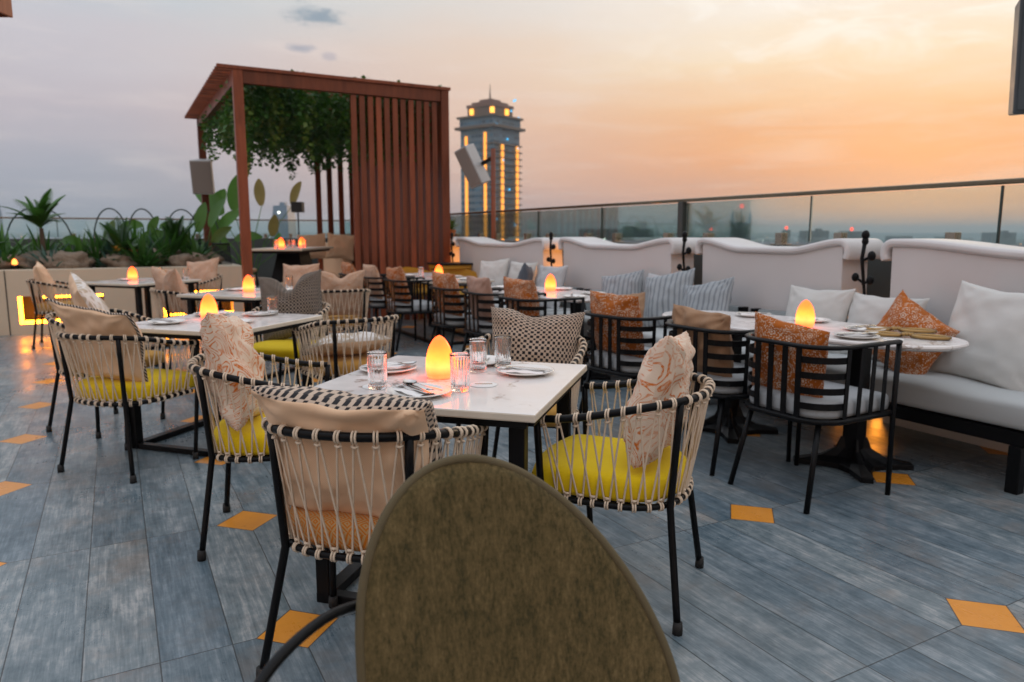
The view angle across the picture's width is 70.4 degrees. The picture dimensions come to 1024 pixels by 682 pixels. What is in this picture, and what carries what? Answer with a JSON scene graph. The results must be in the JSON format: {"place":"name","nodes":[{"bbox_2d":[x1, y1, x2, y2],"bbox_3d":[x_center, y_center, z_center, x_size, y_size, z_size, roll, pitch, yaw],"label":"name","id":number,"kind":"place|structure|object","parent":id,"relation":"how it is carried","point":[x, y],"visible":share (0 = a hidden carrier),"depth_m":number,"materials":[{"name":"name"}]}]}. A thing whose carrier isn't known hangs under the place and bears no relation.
{"place":"outdoors","nodes":[
{"label":"outdoors","id":0,"kind":"place"},
{"bbox_2d":[283,263,319,287],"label":"pillow","id":1,"kind":"object","parent":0,"point":[296,272],"visible":0.31,"depth_m":7.57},
{"bbox_2d":[454,90,525,240],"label":"skyscraper","id":2,"kind":"structure","parent":0,"point":[487,126],"depth_m":333.94,"materials":[{"name":"grey"}]},
{"bbox_2d":[0,285,1023,681],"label":"terrace floor","id":3,"kind":"structure","parent":0,"point":[916,575],"depth_m":2.80,"materials":[{"name":"grey wood"}]},
{"bbox_2d":[25,278,73,348],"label":"rope chair","id":4,"kind":"object","parent":3,"relation":"on","point":[41,307],"visible":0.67,"depth_m":7.93,"materials":[{"name":"fabric"}]},
{"bbox_2d":[33,262,55,299],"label":"pillow","id":5,"kind":"object","parent":4,"relation":"on","point":[41,273],"visible":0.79,"depth_m":7.92,"materials":[{"name":"beige fabric"}]},
{"bbox_2d":[45,308,165,438],"bbox_3d":[-2.623,0.181,4.698,0.590,0.752,0.578,3,9,20],"label":"rope chair","id":6,"kind":"object","parent":3,"relation":"on","point":[50,320],"visible":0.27,"depth_m":4.59,"materials":[{"name":"black metal"}]},
{"bbox_2d":[68,272,109,311],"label":"pillow","id":7,"kind":"object","parent":6,"relation":"on","point":[82,293],"visible":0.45,"depth_m":4.54,"materials":[{"name":"white fabric"}]},
{"bbox_2d":[0,261,243,335],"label":"planter wall","id":8,"kind":"structure","parent":3,"relation":"on","point":[17,314],"depth_m":9.32,"materials":[{"name":"beige"}]},
{"bbox_2d":[0,188,66,255],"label":"palm tree","id":9,"kind":"object","parent":8,"relation":"in","point":[40,216],"visible":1,"depth_m":9.84,"materials":[{"name":"green plant"}]},
{"bbox_2d":[34,250,95,268],"bbox_3d":[-5.952,-1.016,9.668,0.712,0.386,0.649,0,8,0],"label":"boulder","id":10,"kind":"object","parent":8,"relation":"in","point":[79,259],"visible":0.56,"depth_m":9.46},
{"bbox_2d":[75,220,122,267],"bbox_3d":[-5.604,-1.334,10.011,0.822,0.685,0.708,-6,10,-35],"label":"sword plant","id":11,"kind":"object","parent":8,"relation":"on","point":[96,254],"visible":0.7,"depth_m":9.90,"materials":[{"name":"green plant"}]},
{"bbox_2d":[87,216,137,253],"bbox_3d":[-5.486,-1.322,10.193,0.736,0.852,0.669,0,8,0],"label":"leafy plant","id":12,"kind":"object","parent":8,"relation":"on","point":[123,234],"visible":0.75,"depth_m":10.06,"materials":[{"name":"green plant"}]},
{"bbox_2d":[100,253,137,267],"bbox_3d":[-5.418,-1.051,10.001,0.486,0.312,0.702,-7,11,-41],"label":"boulder","id":13,"kind":"object","parent":8,"relation":"in","point":[125,261],"visible":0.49,"depth_m":9.80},
{"bbox_2d":[101,225,180,266],"bbox_3d":[-5.034,-1.299,10.037,0.884,0.608,1.085,2,9,10],"label":"sword plant","id":14,"kind":"object","parent":8,"relation":"on","point":[142,247],"visible":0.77,"depth_m":9.96,"materials":[{"name":"green plant"}]},
{"bbox_2d":[140,222,190,260],"bbox_3d":[-5.179,-1.391,10.495,1.033,0.669,1.134,-7,11,-40],"label":"leafy plant","id":15,"kind":"object","parent":8,"relation":"on","point":[165,242],"visible":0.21,"depth_m":10.52,"materials":[{"name":"green plant"}]},
{"bbox_2d":[146,215,197,254],"bbox_3d":[-5.069,-1.437,10.879,0.560,0.880,0.639,6,10,35],"label":"leafy plant","id":16,"kind":"object","parent":8,"relation":"on","point":[171,226],"visible":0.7,"depth_m":10.75,"materials":[{"name":"green plant"}]},
{"bbox_2d":[165,252,209,265],"bbox_3d":[-4.615,-1.127,10.409,0.646,0.294,0.426,-6,10,-35],"label":"boulder","id":17,"kind":"object","parent":8,"relation":"in","point":[182,259],"visible":0.46,"depth_m":10.23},
{"bbox_2d":[145,198,262,251],"bbox_3d":[-4.791,-1.633,11.251,1.777,1.145,0.350,0,8,-3],"label":"banana plant","id":18,"kind":"object","parent":8,"relation":"on","point":[200,215],"visible":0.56,"depth_m":11.31,"materials":[{"name":"green plant"}]},
{"bbox_2d":[56,331,199,483],"bbox_3d":[-2.061,0.297,3.912,0.578,0.752,0.590,3,9,20],"label":"rope chair","id":19,"kind":"object","parent":3,"relation":"on","point":[101,390],"visible":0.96,"depth_m":3.72,"materials":[{"name":"fabric"}]},
{"bbox_2d":[45,298,147,381],"bbox_3d":[-2.122,0.007,3.759,0.497,0.443,0.193,10,22,13],"label":"pillow","id":20,"kind":"object","parent":19,"relation":"on","point":[77,320],"visible":0.73,"depth_m":3.68,"materials":[{"name":"beige fabric"}]},
{"bbox_2d":[85,278,201,349],"bbox_3d":[-4.150,-0.318,8.191,0.840,0.725,0.900,3,9,22],"label":"square table","id":21,"kind":"object","parent":3,"relation":"on","point":[138,284],"visible":0.53,"depth_m":7.83,"materials":[{"name":"white stone"}]},
{"bbox_2d":[9,238,327,284],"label":"parapet wall","id":22,"kind":"structure","parent":3,"relation":"on","point":[266,268],"depth_m":17.70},
{"bbox_2d":[0,217,339,238],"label":"glass balustrade","id":23,"kind":"object","parent":22,"relation":"on","point":[197,235],"visible":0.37,"depth_m":16.57,"materials":[{"name":"clear glass"}]},
{"bbox_2d":[150,288,220,369],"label":"rope chair","id":24,"kind":"object","parent":3,"relation":"on","point":[155,293],"visible":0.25,"depth_m":6.49,"materials":[{"name":"fabric"}]},
{"bbox_2d":[151,266,187,313],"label":"pillow","id":25,"kind":"object","parent":24,"relation":"on","point":[170,280],"visible":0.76,"depth_m":6.48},
{"bbox_2d":[170,273,222,315],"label":"rope chair","id":26,"kind":"object","parent":3,"relation":"on","point":[218,278],"visible":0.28,"depth_m":8.87,"materials":[{"name":"fabric"}]},
{"bbox_2d":[186,257,218,290],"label":"pillow","id":27,"kind":"object","parent":26,"relation":"on","point":[203,271],"visible":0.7,"depth_m":8.96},
{"bbox_2d":[128,311,322,456],"bbox_3d":[-1.760,0.234,4.441,0.840,0.725,0.900,3,9,18],"label":"square table","id":28,"kind":"object","parent":3,"relation":"on","point":[190,328],"visible":0.26,"depth_m":4.23,"materials":[{"name":"white stone"}]},
{"bbox_2d":[176,288,301,379],"bbox_3d":[-2.360,-0.085,6.608,0.840,0.725,0.900,3,9,20],"label":"square table","id":29,"kind":"object","parent":3,"relation":"on","point":[249,298],"visible":0.4,"depth_m":6.27,"materials":[{"name":"white stone"}]},
{"bbox_2d":[195,155,301,278],"bbox_3d":[-5.660,-2.656,15.594,2.376,2.804,0.483,0,8,0],"label":"cactus","id":30,"kind":"object","parent":3,"relation":"on","point":[228,218],"visible":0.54,"depth_m":15.61,"materials":[{"name":"green plant"}]},
{"bbox_2d":[187,352,329,561],"bbox_3d":[-1.003,0.428,3.024,0.590,0.752,0.578,-2,9,-11],"label":"rope chair","id":31,"kind":"object","parent":3,"relation":"on","point":[248,442],"visible":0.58,"depth_m":2.79,"materials":[{"name":"fabric"}]},
{"bbox_2d":[199,312,264,430],"bbox_3d":[-1.112,0.113,2.925,0.220,0.460,0.440,-14,3,-9],"label":"pillow","id":32,"kind":"object","parent":31,"relation":"on","point":[227,344],"visible":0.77,"depth_m":2.75,"materials":[{"name":"fabric"}]},
{"bbox_2d":[250,302,331,383],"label":"rope chair","id":33,"kind":"object","parent":3,"relation":"on","point":[282,348],"visible":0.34,"depth_m":5.02,"materials":[{"name":"fabric"}]},
{"bbox_2d":[258,269,326,340],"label":"pillow","id":34,"kind":"object","parent":33,"relation":"on","point":[303,295],"visible":0.66,"depth_m":5.20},
{"bbox_2d":[252,247,332,282],"bbox_3d":[-3.396,-0.939,11.343,0.800,1.035,1.900,0,8,-1],"label":"bar table","id":35,"kind":"object","parent":3,"relation":"on","point":[300,256],"visible":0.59,"depth_m":10.96,"materials":[{"name":"stone"}]},
{"bbox_2d":[184,63,450,320],"bbox_3d":[-3.357,-2.178,11.902,3.140,3.324,4.595,-5,10,-28],"label":"pergola","id":36,"kind":"object","parent":3,"relation":"on","point":[399,213],"visible":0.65,"depth_m":10.28,"materials":[{"name":"red wood"}]},
{"bbox_2d":[189,159,214,193],"bbox_3d":[-5.405,-2.882,12.719,0.356,0.619,0.400,-1,8,-8],"label":"loudspeaker","id":37,"kind":"object","parent":36,"relation":"attached to","point":[202,177],"visible":1,"depth_m":12.58,"materials":[{"name":"grey paint"}]},
{"bbox_2d":[197,69,441,179],"bbox_3d":[-3.292,-3.293,11.690,3.026,1.237,4.402,-5,10,-28],"label":"hanging vine","id":38,"kind":"object","parent":36,"relation":"hanging from","point":[297,122],"visible":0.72,"depth_m":10.31,"materials":[{"name":"green plant"}]},
{"bbox_2d":[323,243,351,277],"bbox_3d":[-3.588,-1.278,13.489,0.840,1.079,1.500,-5,10,-28],"label":"sofa","id":39,"kind":"object","parent":3,"relation":"on","point":[332,265],"visible":0.19,"depth_m":13.52,"materials":[{"name":"beige fabric"}]},
{"bbox_2d":[297,233,327,258],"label":"pillow","id":40,"kind":"object","parent":39,"relation":"on","point":[317,240],"visible":0.65,"depth_m":12.84,"materials":[{"name":"beige fabric"}]},
{"bbox_2d":[325,232,353,260],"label":"pillow","id":41,"kind":"object","parent":39,"relation":"on","point":[342,246],"visible":0.91,"depth_m":12.87,"materials":[{"name":"beige fabric"}]},
{"bbox_2d":[291,315,398,385],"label":"rope chair","id":42,"kind":"object","parent":3,"relation":"on","point":[341,365],"visible":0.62,"depth_m":4.36,"materials":[{"name":"fabric"}]},
{"bbox_2d":[307,331,391,355],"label":"pillow","id":43,"kind":"object","parent":42,"relation":"on","point":[348,349],"visible":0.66,"depth_m":4.42,"materials":[{"name":"white fabric"}]},
{"bbox_2d":[321,289,370,337],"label":"rope chair","id":44,"kind":"object","parent":3,"relation":"on","point":[365,294],"visible":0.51,"depth_m":6.60,"materials":[{"name":"fabric"}]},
{"bbox_2d":[316,270,364,316],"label":"pillow","id":45,"kind":"object","parent":44,"relation":"on","point":[350,281],"visible":0.71,"depth_m":6.57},
{"bbox_2d":[256,417,488,676],"bbox_3d":[-0.401,0.555,2.155,0.578,0.752,0.590,2,9,14],"label":"rope chair","id":46,"kind":"object","parent":3,"relation":"on","point":[335,531],"visible":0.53,"depth_m":1.94,"materials":[{"name":"fabric"}]},
{"bbox_2d":[250,385,441,517],"bbox_3d":[-0.431,0.300,1.996,0.500,0.403,0.283,5,19,12],"label":"pillow","id":47,"kind":"object","parent":46,"relation":"on","point":[311,408],"visible":0.59,"depth_m":1.88,"materials":[{"name":"beige fabric"}]},
{"bbox_2d":[359,275,416,339],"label":"slatted chair","id":48,"kind":"object","parent":3,"relation":"on","point":[375,303],"visible":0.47,"depth_m":8.34,"materials":[{"name":"black metal"}]},
{"bbox_2d":[363,264,383,298],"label":"pillow","id":49,"kind":"object","parent":48,"relation":"on","point":[371,271],"visible":0.65,"depth_m":8.35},
{"bbox_2d":[383,277,444,351],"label":"slatted chair","id":50,"kind":"object","parent":3,"relation":"on","point":[418,305],"visible":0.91,"depth_m":7.80,"materials":[{"name":"black metal"}]},
{"bbox_2d":[386,266,410,303],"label":"pillow","id":51,"kind":"object","parent":50,"relation":"on","point":[396,273],"visible":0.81,"depth_m":7.77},
{"bbox_2d":[386,273,493,344],"bbox_3d":[-0.966,-0.431,8.957,0.740,0.725,1.850,-5,10,-28],"label":"long table","id":52,"kind":"object","parent":3,"relation":"on","point":[427,276],"visible":0.2,"depth_m":8.75,"materials":[{"name":"white stone"}]},
{"bbox_2d":[314,355,586,604],"bbox_3d":[-0.215,0.495,2.660,0.830,0.725,0.850,2,9,16],"label":"square table","id":53,"kind":"object","parent":3,"relation":"on","point":[517,406],"visible":0.38,"depth_m":2.44,"materials":[{"name":"white stone"}]},
{"bbox_2d":[362,384,390,389],"bbox_3d":[-0.462,0.154,2.474,0.096,0.004,0.096,0,8,0],"label":"coaster","id":54,"kind":"object","parent":53,"relation":"on","point":[367,387],"visible":0.2,"depth_m":2.47,"materials":[{"name":"white paper"}]},
{"bbox_2d":[367,350,386,389],"bbox_3d":[-0.452,0.098,2.435,0.068,0.125,0.068,-1,8,-4],"label":"tumbler","id":55,"kind":"object","parent":54,"relation":"on","point":[377,368],"visible":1,"depth_m":2.41,"materials":[{"name":"clear glass"}]},
{"bbox_2d":[385,383,451,398],"bbox_3d":[-0.303,0.165,2.354,0.218,0.016,0.218,-6,11,-38],"label":"plate","id":56,"kind":"object","parent":53,"relation":"on","point":[446,389],"visible":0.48,"depth_m":2.37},
{"bbox_2d":[426,335,451,378],"bbox_3d":[-0.262,0.056,2.621,0.101,0.155,0.101,0,8,0],"label":"egg lamp","id":57,"kind":"object","parent":53,"relation":"on","point":[439,351],"visible":0.88,"depth_m":2.58,"materials":[{"name":"yellow"}]},
{"bbox_2d":[449,352,469,391],"bbox_3d":[-0.172,0.103,2.401,0.068,0.125,0.068,2,9,14],"label":"tumbler","id":58,"kind":"object","parent":53,"relation":"on","point":[460,371],"visible":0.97,"depth_m":2.38,"materials":[{"name":"clear glass"}]},
{"bbox_2d":[469,338,486,372],"bbox_3d":[-0.128,0.054,2.737,0.068,0.125,0.068,-5,10,-29],"label":"tumbler","id":59,"kind":"object","parent":53,"relation":"on","point":[478,352],"visible":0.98,"depth_m":2.71,"materials":[{"name":"clear glass"}]},
{"bbox_2d":[494,334,510,366],"bbox_3d":[-0.036,0.039,2.836,0.068,0.125,0.068,1,8,5],"label":"tumbler","id":60,"kind":"object","parent":53,"relation":"on","point":[502,345],"visible":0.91,"depth_m":2.81,"materials":[{"name":"clear glass"}]},
{"bbox_2d":[428,284,500,350],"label":"slatted chair","id":61,"kind":"object","parent":3,"relation":"on","point":[443,319],"visible":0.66,"depth_m":6.62,"materials":[{"name":"black metal"}]},
{"bbox_2d":[432,270,462,315],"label":"pillow","id":62,"kind":"object","parent":61,"relation":"on","point":[445,280],"visible":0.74,"depth_m":6.62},
{"bbox_2d":[254,454,679,681],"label":"tweed chair","id":63,"kind":"object","parent":3,"relation":"on","point":[478,568],"visible":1,"depth_m":1.28,"materials":[{"name":"brown fabric"}]},
{"bbox_2d":[454,144,495,239],"bbox_3d":[-0.526,-1.581,10.616,0.607,2.559,0.353,1,8,4],"label":"loudspeaker","id":64,"kind":"object","parent":3,"relation":"on","point":[471,163],"visible":0.95,"depth_m":10.38,"materials":[{"name":"grey paint"}]},
{"bbox_2d":[461,288,539,351],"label":"slatted chair","id":65,"kind":"object","parent":3,"relation":"on","point":[479,326],"visible":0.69,"depth_m":6.14,"materials":[{"name":"black metal"}]},
{"bbox_2d":[466,276,494,322],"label":"pillow","id":66,"kind":"object","parent":65,"relation":"on","point":[479,285],"visible":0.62,"depth_m":6.10,"materials":[{"name":"beige fabric"}]},
{"bbox_2d":[455,237,562,282],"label":"booth wall","id":67,"kind":"structure","parent":3,"relation":"on","point":[475,251],"depth_m":9.19,"materials":[{"name":"white paint"}]},
{"bbox_2d":[449,283,583,328],"bbox_3d":[-0.069,-0.353,8.599,0.674,0.675,2.300,-5,10,-28],"label":"bench","id":68,"kind":"object","parent":3,"relation":"on","point":[548,309],"visible":0.02,"depth_m":7.87,"materials":[{"name":"black metal"}]},
{"bbox_2d":[479,258,509,297],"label":"pillow","id":69,"kind":"object","parent":68,"relation":"on","point":[496,271],"visible":0.45,"depth_m":9.02,"materials":[{"name":"white fabric"}]},
{"bbox_2d":[536,265,567,308],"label":"pillow","id":70,"kind":"object","parent":68,"relation":"on","point":[559,274],"visible":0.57,"depth_m":7.76,"materials":[{"name":"grey fabric"}]},
{"bbox_2d":[456,333,586,457],"bbox_3d":[0.061,0.356,3.513,0.578,0.752,0.590,3,9,18],"label":"rope chair","id":71,"kind":"object","parent":3,"relation":"on","point":[580,354],"visible":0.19,"depth_m":3.44,"materials":[{"name":"black metal"}]},
{"bbox_2d":[491,307,584,389],"bbox_3d":[0.109,0.046,3.616,0.480,0.417,0.158,5,-3,10],"label":"pillow","id":72,"kind":"object","parent":71,"relation":"on","point":[549,339],"visible":0.59,"depth_m":3.56,"materials":[{"name":"beige fabric"}]},
{"bbox_2d":[497,292,584,391],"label":"slatted chair","id":73,"kind":"object","parent":3,"relation":"on","point":[527,308],"visible":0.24,"depth_m":5.58,"materials":[{"name":"black metal"}]},
{"bbox_2d":[503,276,539,315],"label":"pillow","id":74,"kind":"object","parent":73,"relation":"on","point":[520,289],"visible":0.57,"depth_m":5.53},
{"bbox_2d":[491,286,610,380],"bbox_3d":[0.326,-0.086,6.611,0.750,0.725,1.840,-6,10,-33],"label":"oval table","id":75,"kind":"object","parent":3,"relation":"on","point":[559,294],"visible":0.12,"depth_m":6.23,"materials":[{"name":"white stone"}]},
{"bbox_2d":[532,372,714,636],"bbox_3d":[0.388,0.499,2.538,0.590,0.752,0.578,3,9,22],"label":"rope chair","id":76,"kind":"object","parent":3,"relation":"on","point":[593,470],"visible":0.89,"depth_m":2.32,"materials":[{"name":"fabric"}]},
{"bbox_2d":[623,331,695,468],"bbox_3d":[0.505,0.182,2.466,0.201,0.441,0.420,16,8,19],"label":"pillow","id":77,"kind":"object","parent":76,"relation":"on","point":[666,370],"visible":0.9,"depth_m":2.30,"materials":[{"name":"fabric"}]},
{"bbox_2d":[558,237,699,349],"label":"booth wall","id":78,"kind":"structure","parent":3,"relation":"on","point":[590,262],"depth_m":7.22,"materials":[{"name":"white paint"}]},
{"bbox_2d":[578,310,692,423],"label":"slatted chair","id":79,"kind":"object","parent":3,"relation":"on","point":[610,362],"visible":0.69,"depth_m":4.37,"materials":[{"name":"black metal"}]},
{"bbox_2d":[590,290,643,357],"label":"pillow","id":80,"kind":"object","parent":79,"relation":"on","point":[612,304],"visible":0.7,"depth_m":4.39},
{"bbox_2d":[540,289,747,353],"bbox_3d":[1.055,-0.053,6.557,0.674,0.675,2.200,-5,10,-28],"label":"bench","id":81,"kind":"object","parent":3,"relation":"on","point":[659,330],"visible":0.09,"depth_m":6.05,"materials":[{"name":"black metal"}]},
{"bbox_2d":[601,269,643,294],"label":"pillow","id":82,"kind":"object","parent":81,"relation":"on","point":[628,283],"visible":0.42,"depth_m":6.75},
{"bbox_2d":[642,268,694,326],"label":"pillow","id":83,"kind":"object","parent":81,"relation":"on","point":[663,293],"visible":0.59,"depth_m":6.08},
{"bbox_2d":[682,277,734,310],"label":"pillow","id":84,"kind":"object","parent":81,"relation":"on","point":[714,296],"visible":0.48,"depth_m":5.62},
{"bbox_2d":[501,240,891,297],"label":"parapet wall","id":85,"kind":"structure","parent":3,"relation":"on","point":[879,271],"depth_m":5.50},
{"bbox_2d":[345,178,1023,244],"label":"glass balustrade","id":86,"kind":"object","parent":85,"relation":"on","point":[721,219],"visible":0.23,"depth_m":7.97,"materials":[{"name":"clear glass"}]},
{"bbox_2d":[665,320,792,475],"bbox_3d":[1.159,0.279,4.039,0.564,0.758,0.558,-5,10,-30],"label":"slatted chair","id":87,"kind":"object","parent":3,"relation":"on","point":[736,385],"visible":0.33,"depth_m":3.77,"materials":[{"name":"black metal"}]},
{"bbox_2d":[672,304,733,376],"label":"pillow","id":88,"kind":"object","parent":87,"relation":"on","point":[685,315],"visible":0.51,"depth_m":3.82,"materials":[{"name":"beige fabric"}]},
{"bbox_2d":[695,238,883,318],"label":"booth wall","id":89,"kind":"structure","parent":3,"relation":"on","point":[766,276],"depth_m":5.47,"materials":[{"name":"white paint"}]},
{"bbox_2d":[728,332,902,513],"bbox_3d":[1.441,0.355,3.526,0.564,0.758,0.558,-5,10,-30],"label":"slatted chair","id":90,"kind":"object","parent":3,"relation":"on","point":[839,404],"visible":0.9,"depth_m":3.33,"materials":[{"name":"black metal"}]},
{"bbox_2d":[751,311,829,397],"bbox_3d":[1.306,0.094,3.433,0.135,0.399,0.420,-15,22,-28],"label":"pillow","id":91,"kind":"object","parent":90,"relation":"on","point":[767,327],"visible":0.56,"depth_m":3.36,"materials":[{"name":"fabric"}]},
{"bbox_2d":[662,310,968,483],"bbox_3d":[1.613,0.265,4.230,0.750,0.725,1.840,-6,10,-33],"label":"oval table","id":92,"kind":"object","parent":3,"relation":"on","point":[853,453],"visible":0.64,"depth_m":3.88,"materials":[{"name":"white stone"}]},
{"bbox_2d":[795,300,814,327],"bbox_3d":[1.633,-0.153,4.037,0.101,0.155,0.101,0,8,0],"label":"egg lamp","id":93,"kind":"object","parent":92,"relation":"on","point":[805,314],"visible":0.91,"depth_m":4.00,"materials":[{"name":"yellow"}]},
{"bbox_2d":[855,325,936,332],"bbox_3d":[2.054,-0.066,3.887,0.393,0.024,0.123,4,9,23],"label":"cutlery","id":94,"kind":"object","parent":92,"relation":"on","point":[913,329],"visible":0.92,"depth_m":3.86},
{"bbox_2d":[864,330,951,339],"bbox_3d":[1.992,-0.032,3.660,0.393,0.024,0.123,5,10,33],"label":"menu","id":95,"kind":"object","parent":92,"relation":"on","point":[914,335],"visible":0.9,"depth_m":3.64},
{"bbox_2d":[700,308,1023,494],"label":"bench","id":96,"kind":"object","parent":3,"relation":"on","point":[962,405],"visible":0.27,"depth_m":3.71,"materials":[{"name":"fabric"}]},
{"bbox_2d":[786,285,855,353],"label":"pillow","id":97,"kind":"object","parent":96,"relation":"on","point":[833,305],"visible":0.5,"depth_m":4.88,"materials":[{"name":"white fabric"}]},
{"bbox_2d":[839,292,929,359],"bbox_3d":[2.333,-0.081,4.586,0.166,0.444,0.540,14,1,-27],"label":"pillow","id":98,"kind":"object","parent":96,"relation":"on","point":[868,309],"visible":0.23,"depth_m":4.61,"materials":[{"name":"white fabric"}]},
{"bbox_2d":[872,290,959,374],"bbox_3d":[2.288,-0.008,4.204,0.162,0.425,0.500,16,27,-20],"label":"pillow","id":99,"kind":"object","parent":96,"relation":"on","point":[904,310],"visible":0.6,"depth_m":4.12,"materials":[{"name":"fabric"}]},
{"bbox_2d":[928,280,1023,391],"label":"pillow","id":100,"kind":"object","parent":96,"relation":"on","point":[988,323],"visible":0.89,"depth_m":3.82,"materials":[{"name":"white fabric"}]},
{"bbox_2d":[851,230,875,294],"bbox_3d":[2.333,-0.104,4.870,0.052,1.268,0.160,-5,10,-28],"label":"iron scroll","id":101,"kind":"object","parent":3,"relation":"on","point":[865,235],"visible":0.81,"depth_m":4.79,"materials":[{"name":"black metal"}]},
{"bbox_2d":[880,239,1023,452],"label":"booth wall","id":102,"kind":"structure","parent":3,"relation":"on","point":[936,271],"depth_m":4.38,"materials":[{"name":"white paint"}]},
{"bbox_2d":[0,0,1023,232],"label":"sky","id":103,"kind":"structure","parent":0,"point":[617,101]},
{"bbox_2d":[4,232,1023,241],"bbox_3d":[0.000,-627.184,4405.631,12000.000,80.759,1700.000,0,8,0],"label":"hills","id":104,"kind":"structure","parent":0,"point":[758,236],"depth_m":3940.27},
{"bbox_2d":[981,231,1016,244],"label":"distant block","id":105,"kind":"structure","parent":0,"point":[1007,238],"depth_m":1175.81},
{"bbox_2d":[1008,0,1023,115],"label":"loudspeaker","id":106,"kind":"object","parent":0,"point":[1016,100],"visible":1,"depth_m":4.45,"materials":[{"name":"paint"}]},
{"label":"ground","id":107,"kind":"structure","parent":0,"visible":0},
{"bbox_2d":[272,202,296,237],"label":"glass tower","id":108,"kind":"structure","parent":107,"relation":"on","point":[286,229],"depth_m":878.65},
{"bbox_2d":[9,235,1023,246],"bbox_3d":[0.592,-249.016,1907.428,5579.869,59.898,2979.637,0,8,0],"label":"distant city","id":109,"kind":"object","parent":107,"relation":"on","point":[1019,241],"visible":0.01,"depth_m":2010.20,"materials":[{"name":"grey"}]},
{"bbox_2d":[799,229,828,243],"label":"distant block","id":110,"kind":"structure","parent":107,"relation":"on","point":[818,235],"depth_m":1076.32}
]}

